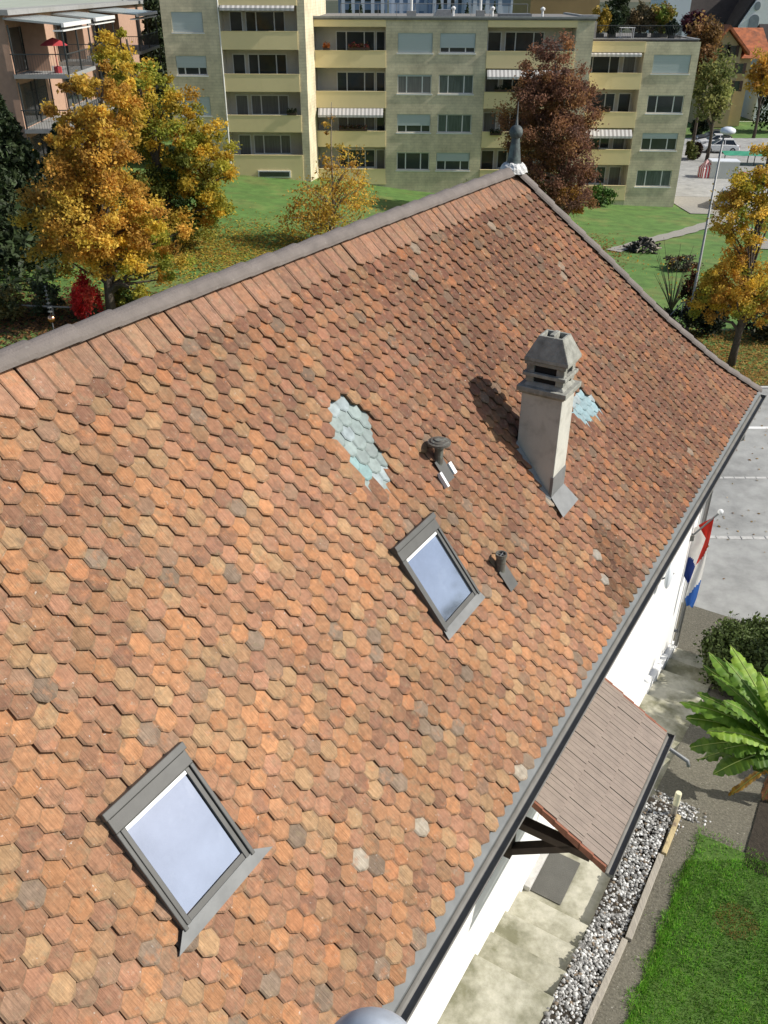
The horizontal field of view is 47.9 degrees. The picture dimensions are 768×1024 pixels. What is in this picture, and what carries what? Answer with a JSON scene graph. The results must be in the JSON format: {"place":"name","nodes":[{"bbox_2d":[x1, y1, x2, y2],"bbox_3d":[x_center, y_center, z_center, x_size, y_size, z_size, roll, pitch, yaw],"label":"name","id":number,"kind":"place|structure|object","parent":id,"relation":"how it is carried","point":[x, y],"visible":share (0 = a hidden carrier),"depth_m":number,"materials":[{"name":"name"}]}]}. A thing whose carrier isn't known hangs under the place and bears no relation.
{"place":"outdoors","nodes":[
{"label":"outdoors","id":0,"kind":"place"},
{"bbox_2d":[0,89,767,385],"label":"ground","id":1,"kind":"structure","parent":0,"point":[246,193],"depth_m":57.51,"materials":[{"name":"plant"}]},
{"bbox_2d":[0,284,27,320],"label":"garden shrub","id":2,"kind":"object","parent":1,"relation":"on","point":[10,307],"visible":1,"depth_m":37.98,"materials":[{"name":"green plant"}]},
{"bbox_2d":[0,146,74,292],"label":"conifer","id":3,"kind":"object","parent":1,"relation":"on","point":[8,251],"visible":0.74,"depth_m":41.66,"materials":[{"name":"green plant"}]},
{"bbox_2d":[0,93,77,267],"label":"conifer","id":4,"kind":"object","parent":1,"relation":"on","point":[19,154],"visible":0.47,"depth_m":44.55,"materials":[{"name":"green plant"}]},
{"bbox_2d":[27,278,68,314],"bbox_3d":[-15.218,-9.749,39.140,1.757,1.673,1.889,-10,33,-17],"label":"garden shrub","id":5,"kind":"object","parent":1,"relation":"on","point":[37,288],"visible":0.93,"depth_m":38.75,"materials":[{"name":"green plant"}]},
{"bbox_2d":[29,122,117,235],"bbox_3d":[-17.866,-18.424,48.818,7.053,6.615,7.100,0,31,0],"label":"conifer","id":6,"kind":"object","parent":1,"relation":"on","point":[54,133],"visible":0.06,"depth_m":47.45,"materials":[{"name":"green plant"}]},
{"bbox_2d":[0,0,167,176],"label":"brick building","id":7,"kind":"structure","parent":1,"relation":"on","point":[30,78],"depth_m":50.89,"materials":[{"name":"brick"}]},
{"bbox_2d":[40,38,66,72],"bbox_3d":[-18.093,-25.158,47.630,1.500,1.720,1.426,0,31,0],"label":"parasol","id":8,"kind":"object","parent":7,"relation":"on","point":[54,42],"visible":0.93,"depth_m":47.03,"materials":[{"name":"red fabric"}]},
{"bbox_2d":[66,268,104,319],"bbox_3d":[-13.243,-9.583,38.124,1.730,2.436,1.550,16,34,24],"label":"red shrub","id":9,"kind":"object","parent":1,"relation":"on","point":[84,291],"visible":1,"depth_m":37.95,"materials":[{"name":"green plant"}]},
{"bbox_2d":[0,270,182,348],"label":"fallen leaves","id":10,"kind":"object","parent":1,"relation":"on","point":[58,323],"visible":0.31,"depth_m":38.40,"materials":[{"name":"plant"}]},
{"bbox_2d":[7,58,197,309],"bbox_3d":[-11.929,-13.090,36.122,6.614,10.417,5.701,-25,39,-35],"label":"autumn tree","id":11,"kind":"object","parent":1,"relation":"on","point":[79,199],"visible":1,"depth_m":35.09,"materials":[{"name":"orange plant"}]},
{"bbox_2d":[114,274,149,307],"bbox_3d":[-11.468,-9.881,39.178,1.806,1.844,1.832,-24,39,-34],"label":"garden shrub","id":12,"kind":"object","parent":1,"relation":"on","point":[120,300],"visible":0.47,"depth_m":38.73,"materials":[{"name":"green plant"}]},
{"bbox_2d":[140,0,172,137],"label":"conifer","id":13,"kind":"object","parent":1,"relation":"on","point":[151,5],"visible":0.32,"depth_m":80.01,"materials":[{"name":"green plant"}]},
{"bbox_2d":[87,26,239,251],"bbox_3d":[-11.135,-19.211,45.303,7.255,10.862,6.082,0,31,0],"label":"autumn tree","id":14,"kind":"object","parent":1,"relation":"on","point":[183,184],"visible":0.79,"depth_m":44.97,"materials":[{"name":"yellow plant"}]},
{"bbox_2d":[2,202,338,296],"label":"fallen leaves","id":15,"kind":"object","parent":1,"relation":"on","point":[223,252],"visible":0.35,"depth_m":48.50,"materials":[{"name":"plant"}]},
{"bbox_2d":[273,102,385,241],"bbox_3d":[-2.967,-18.679,48.237,5.836,7.604,5.776,24,38,33],"label":"birch","id":16,"kind":"object","parent":1,"relation":"on","point":[326,213],"visible":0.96,"depth_m":48.37,"materials":[{"name":"yellow plant"}]},
{"bbox_2d":[0,102,766,1023],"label":"tile roofed house","id":17,"kind":"structure","parent":1,"relation":"on","point":[342,580],"depth_m":7.76,"materials":[{"name":"tile"}]},
{"bbox_2d":[335,1006,407,1023],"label":"finial","id":18,"kind":"object","parent":17,"relation":"on","point":[371,1015],"visible":1,"depth_m":0.87,"materials":[{"name":"silver metal"}]},
{"bbox_2d":[689,509,723,540],"bbox_3d":[6.224,0.248,16.731,0.566,0.704,0.114,0,31,0],"label":"flagpole","id":19,"kind":"object","parent":17,"relation":"attached to","point":[720,511],"visible":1,"depth_m":16.72,"materials":[{"name":"metal"}]},
{"bbox_2d":[684,519,713,607],"bbox_3d":[6.164,0.936,17.326,0.557,2.182,0.159,18,35,26],"label":"flag","id":20,"kind":"object","parent":19,"relation":"hanging from","point":[694,569],"visible":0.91,"depth_m":17.30,"materials":[{"name":"fabric"}]},
{"bbox_2d":[159,0,700,206],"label":"apartment building","id":21,"kind":"structure","parent":1,"relation":"on","point":[413,91],"depth_m":66.06,"materials":[{"name":"paint"}]},
{"bbox_2d":[171,12,204,33],"bbox_3d":[-13.960,-34.730,61.392,2.379,1.370,0.200,1,31,1],"label":"window","id":22,"kind":"structure","parent":21,"relation":"in","point":[181,21],"depth_m":61.38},
{"bbox_2d":[176,56,208,76],"bbox_3d":[-13.968,-32.386,62.810,2.379,1.370,0.200,1,31,1],"label":"window","id":23,"kind":"structure","parent":21,"relation":"in","point":[187,66],"depth_m":62.81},
{"bbox_2d":[181,97,212,116],"bbox_3d":[-13.975,-30.093,64.198,2.379,1.370,0.200,1,31,1],"label":"window","id":24,"kind":"structure","parent":21,"relation":"in","point":[205,101],"depth_m":64.09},
{"bbox_2d":[229,11,242,30],"bbox_3d":[-10.727,-35.217,62.918,0.958,2.180,0.040,1,31,1],"label":"balcony door","id":25,"kind":"structure","parent":21,"relation":"in","point":[235,17],"depth_m":62.67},
{"bbox_2d":[232,54,245,73],"bbox_3d":[-10.734,-32.881,64.331,0.958,2.180,0.040,1,31,1],"label":"balcony door","id":26,"kind":"structure","parent":21,"relation":"in","point":[239,63],"depth_m":64.11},
{"bbox_2d":[235,95,248,114],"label":"balcony door","id":27,"kind":"structure","parent":21,"relation":"in","point":[242,105],"depth_m":65.55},
{"bbox_2d":[238,134,251,154],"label":"balcony door","id":28,"kind":"structure","parent":21,"relation":"in","point":[245,146],"depth_m":66.99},
{"bbox_2d":[245,11,284,30],"bbox_3d":[-8.615,-35.441,62.642,3.034,1.500,0.200,1,31,1],"label":"balcony window","id":29,"kind":"structure","parent":21,"relation":"in","point":[254,20],"depth_m":62.66,"materials":[{"name":"glass"}]},
{"bbox_2d":[248,54,287,73],"bbox_3d":[-8.622,-33.105,64.056,3.034,1.500,0.200,1,31,1],"label":"balcony window","id":30,"kind":"structure","parent":21,"relation":"in","point":[257,63],"depth_m":64.09,"materials":[{"name":"glass"}]},
{"bbox_2d":[251,95,288,114],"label":"balcony window","id":31,"kind":"structure","parent":21,"relation":"in","point":[260,104],"depth_m":65.50,"materials":[{"name":"glass"}]},
{"bbox_2d":[253,134,291,154],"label":"balcony window","id":32,"kind":"structure","parent":21,"relation":"in","point":[264,144],"depth_m":66.97,"materials":[{"name":"glass"}]},
{"bbox_2d":[258,170,290,177],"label":"basement window","id":33,"kind":"structure","parent":21,"relation":"attached to","point":[274,174],"depth_m":66.33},
{"bbox_2d":[336,31,374,49],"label":"balcony window","id":34,"kind":"structure","parent":21,"relation":"in","point":[343,38],"depth_m":65.65,"materials":[{"name":"glass"}]},
{"bbox_2d":[337,71,374,90],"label":"balcony window","id":35,"kind":"structure","parent":21,"relation":"in","point":[346,81],"depth_m":67.14,"materials":[{"name":"glass"}]},
{"bbox_2d":[338,117,374,130],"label":"balcony window","id":36,"kind":"structure","parent":21,"relation":"in","point":[370,122],"depth_m":68.65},
{"bbox_2d":[338,149,375,168],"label":"balcony window","id":37,"kind":"structure","parent":21,"relation":"in","point":[370,156],"depth_m":70.03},
{"bbox_2d":[396,152,429,171],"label":"window","id":38,"kind":"structure","parent":21,"relation":"in","point":[406,161],"depth_m":68.66,"materials":[{"name":"glass"}]},
{"bbox_2d":[396,114,430,133],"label":"window","id":39,"kind":"structure","parent":21,"relation":"in","point":[405,122],"depth_m":67.12,"materials":[{"name":"plastic"}]},
{"bbox_2d":[396,74,431,94],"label":"window","id":40,"kind":"structure","parent":21,"relation":"in","point":[406,84],"depth_m":65.81,"materials":[{"name":"glass"}]},
{"bbox_2d":[397,33,432,54],"bbox_3d":[2.321,-34.834,64.296,2.752,1.410,0.200,1,31,1],"label":"window","id":41,"kind":"structure","parent":21,"relation":"in","point":[408,43],"depth_m":64.30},
{"bbox_2d":[435,153,469,171],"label":"window","id":42,"kind":"structure","parent":21,"relation":"in","point":[445,162],"depth_m":68.60,"materials":[{"name":"glass"}]},
{"bbox_2d":[436,114,471,133],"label":"window","id":43,"kind":"structure","parent":21,"relation":"in","point":[447,123],"depth_m":67.17,"materials":[{"name":"glass"}]},
{"bbox_2d":[437,75,473,95],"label":"window","id":44,"kind":"structure","parent":21,"relation":"in","point":[462,85],"depth_m":65.76,"materials":[{"name":"glass"}]},
{"bbox_2d":[439,33,475,54],"bbox_3d":[5.475,-34.795,64.249,2.792,1.410,0.200,1,31,1],"label":"window","id":45,"kind":"structure","parent":21,"relation":"in","point":[450,43],"depth_m":64.25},
{"bbox_2d":[480,150,493,168],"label":"balcony door","id":46,"kind":"structure","parent":21,"relation":"in","point":[487,156],"depth_m":69.90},
{"bbox_2d":[482,112,496,130],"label":"balcony door","id":47,"kind":"structure","parent":21,"relation":"in","point":[487,118],"depth_m":68.43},
{"bbox_2d":[487,31,501,50],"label":"balcony door","id":48,"kind":"structure","parent":21,"relation":"in","point":[494,39],"depth_m":65.52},
{"bbox_2d":[496,150,533,168],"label":"balcony window","id":49,"kind":"structure","parent":21,"relation":"in","point":[502,157],"depth_m":69.76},
{"bbox_2d":[504,31,544,50],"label":"balcony window","id":50,"kind":"structure","parent":21,"relation":"in","point":[514,41],"depth_m":65.47,"materials":[{"name":"glass"}]},
{"bbox_2d":[578,166,605,184],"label":"balcony window","id":51,"kind":"structure","parent":21,"relation":"in","point":[601,169],"depth_m":72.72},
{"bbox_2d":[585,93,615,111],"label":"balcony window","id":52,"kind":"structure","parent":21,"relation":"in","point":[609,99],"depth_m":69.73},
{"bbox_2d":[592,4,611,37],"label":"terrace shrub","id":53,"kind":"object","parent":21,"relation":"on","point":[605,17],"visible":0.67,"depth_m":68.19,"materials":[{"name":"yellow plant"}]},
{"bbox_2d":[590,57,619,72],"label":"balcony window","id":54,"kind":"structure","parent":21,"relation":"in","point":[598,64],"depth_m":68.40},
{"bbox_2d":[607,166,621,184],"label":"balcony door","id":55,"kind":"structure","parent":21,"relation":"in","point":[614,173],"depth_m":72.65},
{"bbox_2d":[606,10,624,37],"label":"terrace shrub","id":56,"kind":"object","parent":21,"relation":"on","point":[617,17],"visible":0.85,"depth_m":68.43,"materials":[{"name":"green plant"}]},
{"bbox_2d":[616,93,631,111],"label":"balcony door","id":57,"kind":"structure","parent":21,"relation":"in","point":[624,99],"depth_m":69.76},
{"bbox_2d":[622,57,635,72],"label":"balcony door","id":58,"kind":"structure","parent":21,"relation":"in","point":[628,66],"depth_m":68.36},
{"bbox_2d":[624,0,657,37],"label":"terrace shrub","id":59,"kind":"object","parent":21,"relation":"on","point":[642,14],"visible":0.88,"depth_m":68.79,"materials":[{"name":"green plant"}]},
{"bbox_2d":[634,170,671,187],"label":"window","id":60,"kind":"structure","parent":21,"relation":"in","point":[655,178],"depth_m":71.26,"materials":[{"name":"glass"}]},
{"bbox_2d":[639,133,677,151],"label":"window","id":61,"kind":"structure","parent":21,"relation":"in","point":[650,141],"depth_m":69.81,"materials":[{"name":"glass"}]},
{"bbox_2d":[648,0,677,37],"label":"terrace shrub","id":62,"kind":"object","parent":21,"relation":"on","point":[666,13],"visible":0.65,"depth_m":68.82,"materials":[{"name":"green plant"}]},
{"bbox_2d":[644,95,684,114],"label":"window","id":63,"kind":"structure","parent":21,"relation":"in","point":[655,103],"depth_m":68.40,"materials":[{"name":"glass"}]},
{"bbox_2d":[650,55,690,74],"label":"window","id":64,"kind":"structure","parent":21,"relation":"in","point":[662,64],"depth_m":66.88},
{"bbox_2d":[487,28,610,217],"bbox_3d":[11.329,-25.741,58.678,7.866,12.407,7.326,-19,36,-29],"label":"copper tree","id":65,"kind":"object","parent":1,"relation":"on","point":[554,151],"visible":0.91,"depth_m":57.43,"materials":[{"name":"brown plant"}]},
{"bbox_2d":[512,0,599,14],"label":"ochre block","id":66,"kind":"structure","parent":1,"relation":"on","point":[584,7],"depth_m":86.40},
{"bbox_2d":[437,648,710,1023],"bbox_3d":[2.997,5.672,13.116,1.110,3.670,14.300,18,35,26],"label":"patio","id":67,"kind":"structure","parent":1,"relation":"on","point":[517,967],"depth_m":11.01,"materials":[{"name":"concrete"}]},
{"bbox_2d":[530,853,579,904],"bbox_3d":[2.362,5.097,12.141,0.540,0.016,0.770,18,35,26],"label":"doormat","id":68,"kind":"object","parent":67,"relation":"on","point":[554,878],"visible":0.8,"depth_m":12.10,"materials":[{"name":"rubber"}]},
{"bbox_2d":[588,183,617,206],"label":"lawn bush","id":69,"kind":"object","parent":1,"relation":"on","point":[606,196],"visible":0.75,"depth_m":70.36,"materials":[{"name":"green plant"}]},
{"bbox_2d":[600,0,630,32],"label":"garden tree","id":70,"kind":"object","parent":1,"relation":"on","point":[618,5],"visible":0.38,"depth_m":111.45,"materials":[{"name":"green plant"}]},
{"bbox_2d":[622,236,661,253],"bbox_3d":[16.478,-16.980,55.065,2.249,1.109,1.986,19,36,29],"label":"low shrub","id":71,"kind":"object","parent":1,"relation":"on","point":[645,241],"visible":0.98,"depth_m":54.79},
{"bbox_2d":[627,243,713,308],"bbox_3d":[13.590,-10.918,40.316,4.206,3.230,3.980,24,39,34],"label":"bare shrub","id":72,"kind":"object","parent":1,"relation":"on","point":[671,302],"visible":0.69,"depth_m":40.65,"materials":[{"name":"green plant"}]},
{"bbox_2d":[663,254,702,271],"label":"flower bed bush","id":73,"kind":"object","parent":1,"relation":"on","point":[673,264],"visible":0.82,"depth_m":49.94,"materials":[{"name":"green plant"}]},
{"bbox_2d":[664,305,704,330],"bbox_3d":[12.500,-8.239,37.366,2.624,1.295,2.804,0,31,0],"label":"hedge bush","id":74,"kind":"object","parent":1,"relation":"on","point":[687,319],"visible":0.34,"depth_m":37.07,"materials":[{"name":"green plant"}]},
{"bbox_2d":[678,265,701,323],"bbox_3d":[13.588,-9.531,38.284,0.958,2.706,0.997,-22,38,-32],"label":"rust shrub","id":75,"kind":"object","parent":1,"relation":"on","point":[688,289],"visible":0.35,"depth_m":38.00,"materials":[{"name":"brown plant"}]},
{"bbox_2d":[685,140,699,159],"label":"lane bush","id":76,"kind":"object","parent":1,"relation":"on","point":[691,149],"visible":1,"depth_m":93.90,"materials":[{"name":"green plant"}]},
{"bbox_2d":[679,9,708,37],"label":"garden tree","id":77,"kind":"object","parent":1,"relation":"on","point":[687,18],"visible":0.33,"depth_m":116.97,"materials":[{"name":"brown plant"}]},
{"bbox_2d":[688,117,710,134],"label":"lane bush","id":78,"kind":"object","parent":1,"relation":"on","point":[703,125],"visible":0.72,"depth_m":109.87,"materials":[{"name":"green plant"}]},
{"bbox_2d":[697,159,710,177],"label":"play tent","id":79,"kind":"object","parent":1,"relation":"on","point":[704,168],"visible":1,"depth_m":84.50,"materials":[{"name":"fabric"}]},
{"bbox_2d":[685,127,735,330],"bbox_3d":[13.306,-11.326,35.559,0.600,8.325,0.591,0,31,0],"label":"lamp post","id":80,"kind":"object","parent":1,"relation":"on","point":[726,131],"visible":0.82,"depth_m":34.79,"materials":[{"name":"metal"}]},
{"bbox_2d":[689,273,735,336],"bbox_3d":[14.105,-9.034,36.979,1.963,3.057,2.056,0,31,0],"label":"holly bush","id":81,"kind":"object","parent":1,"relation":"on","point":[715,327],"visible":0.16,"depth_m":36.96,"materials":[{"name":"green plant"}]},
{"bbox_2d":[691,42,743,160],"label":"garden tree","id":82,"kind":"object","parent":1,"relation":"on","point":[714,102],"visible":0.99,"depth_m":89.54,"materials":[{"name":"green plant"}]},
{"bbox_2d":[708,158,740,178],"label":"garden shed","id":83,"kind":"structure","parent":1,"relation":"on","point":[725,165],"depth_m":84.18,"materials":[{"name":"plastic"}]},
{"bbox_2d":[683,142,767,366],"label":"roadside tree","id":84,"kind":"object","parent":1,"relation":"on","point":[745,298],"visible":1,"depth_m":31.48,"materials":[{"name":"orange plant"}]},
{"bbox_2d":[688,24,767,126],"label":"gabled house","id":85,"kind":"structure","parent":1,"relation":"on","point":[744,42],"depth_m":115.54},
{"bbox_2d":[689,328,767,385],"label":"fallen leaves","id":86,"kind":"object","parent":1,"relation":"on","point":[755,362],"visible":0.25,"depth_m":35.47,"materials":[{"name":"plant"}]},
{"bbox_2d":[736,304,767,342],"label":"hedge bush","id":87,"kind":"object","parent":1,"relation":"on","point":[762,334],"visible":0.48,"depth_m":36.70,"materials":[{"name":"green plant"}]},
{"bbox_2d":[142,1,650,83],"bbox_3d":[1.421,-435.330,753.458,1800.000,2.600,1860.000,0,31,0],"label":"terrain","id":88,"kind":"structure","parent":0,"point":[331,6],"depth_m":1016.99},
{"bbox_2d":[338,0,386,12],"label":"office block","id":89,"kind":"structure","parent":88,"relation":"on","point":[370,8],"depth_m":198.57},
{"bbox_2d":[389,0,427,12],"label":"office block","id":90,"kind":"structure","parent":88,"relation":"on","point":[405,8],"depth_m":207.19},
{"bbox_2d":[428,0,462,13],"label":"office block","id":91,"kind":"structure","parent":88,"relation":"on","point":[432,8],"depth_m":194.14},
{"bbox_2d":[463,0,512,13],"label":"office block","id":92,"kind":"structure","parent":88,"relation":"on","point":[502,6],"depth_m":181.26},
{"bbox_2d":[540,789,710,1023],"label":"gravel","id":93,"kind":"structure","parent":0,"point":[593,942],"depth_m":11.39,"materials":[{"name":"gravel"}]},
{"bbox_2d":[583,937,627,1023],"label":"timber edging","id":94,"kind":"object","parent":93,"relation":"on","point":[595,1004],"visible":0.8,"depth_m":10.30,"materials":[{"name":"wood"}]},
{"bbox_2d":[625,853,663,941],"bbox_3d":[3.538,5.240,11.732,0.088,0.204,1.500,18,35,26],"label":"timber edging","id":95,"kind":"object","parent":93,"relation":"on","point":[635,920],"visible":0.78,"depth_m":11.63,"materials":[{"name":"wood"}]},
{"bbox_2d":[592,820,706,1023],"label":"garden path","id":96,"kind":"structure","parent":0,"point":[627,974],"depth_m":11.22,"materials":[{"name":"gravel"}]},
{"bbox_2d":[607,213,729,251],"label":"path","id":97,"kind":"structure","parent":0,"point":[691,229],"depth_m":61.47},
{"bbox_2d":[661,814,680,856],"bbox_3d":[4.179,4.742,12.603,0.073,0.210,0.800,18,35,26],"label":"timber edging","id":98,"kind":"object","parent":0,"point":[665,849],"visible":0.73,"depth_m":12.52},
{"bbox_2d":[622,825,767,1023],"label":"garden lawn","id":99,"kind":"structure","parent":0,"point":[725,850],"depth_m":11.06,"materials":[{"name":"green plant"}]},
{"bbox_2d":[673,602,738,654],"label":"forecourt","id":100,"kind":"structure","parent":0,"point":[697,620],"depth_m":19.84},
{"bbox_2d":[646,0,767,35],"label":"church","id":101,"kind":"structure","parent":0,"point":[743,13],"depth_m":135.32,"materials":[{"name":"stone"}]},
{"bbox_2d":[654,621,767,852],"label":"forecourt","id":102,"kind":"structure","parent":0,"point":[701,786],"depth_m":13.59,"materials":[{"name":"gravel"}]},
{"bbox_2d":[693,610,767,701],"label":"boxwood bush","id":103,"kind":"object","parent":102,"relation":"on","point":[747,640],"visible":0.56,"depth_m":17.25,"materials":[{"name":"green plant"}]},
{"bbox_2d":[742,775,767,876],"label":"planting bed","id":104,"kind":"object","parent":102,"relation":"on","point":[758,841],"visible":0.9,"depth_m":12.59,"materials":[{"name":"soil"}]},
{"bbox_2d":[679,645,767,800],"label":"banana plant","id":105,"kind":"object","parent":104,"relation":"on","point":[737,740],"visible":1,"depth_m":13.18,"materials":[{"name":"green plant"}]},
{"bbox_2d":[674,196,763,214],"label":"driveway","id":106,"kind":"structure","parent":0,"point":[678,200],"depth_m":74.00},
{"bbox_2d":[675,138,767,196],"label":"parking area","id":107,"kind":"object","parent":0,"point":[690,183],"visible":0.2,"depth_m":89.04,"materials":[{"name":"concrete"}]},
{"bbox_2d":[686,10,728,141],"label":"garden tree","id":108,"kind":"object","parent":107,"relation":"on","point":[709,40],"visible":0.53,"depth_m":97.65,"materials":[{"name":"orange plant"}]},
{"bbox_2d":[702,138,739,152],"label":"parked car","id":109,"kind":"object","parent":107,"relation":"on","point":[729,144],"visible":0.66,"depth_m":98.16,"materials":[{"name":"white paint"}]},
{"bbox_2d":[740,46,767,137],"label":"garden tree","id":110,"kind":"object","parent":107,"relation":"on","point":[759,79],"visible":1,"depth_m":105.39,"materials":[{"name":"orange plant"}]},
{"bbox_2d":[679,204,767,248],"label":"garden walk","id":111,"kind":"structure","parent":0,"point":[764,245],"depth_m":71.77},
{"bbox_2d":[682,389,767,621],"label":"road","id":112,"kind":"structure","parent":0,"point":[740,566],"depth_m":23.38,"materials":[{"name":"concrete"}]},
{"bbox_2d":[741,24,767,120],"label":"pale house","id":113,"kind":"structure","parent":0,"point":[749,104],"depth_m":123.85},
{"bbox_2d":[747,89,767,130],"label":"garden tree","id":114,"kind":"object","parent":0,"point":[765,103],"visible":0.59,"depth_m":113.65,"materials":[{"name":"green plant"}]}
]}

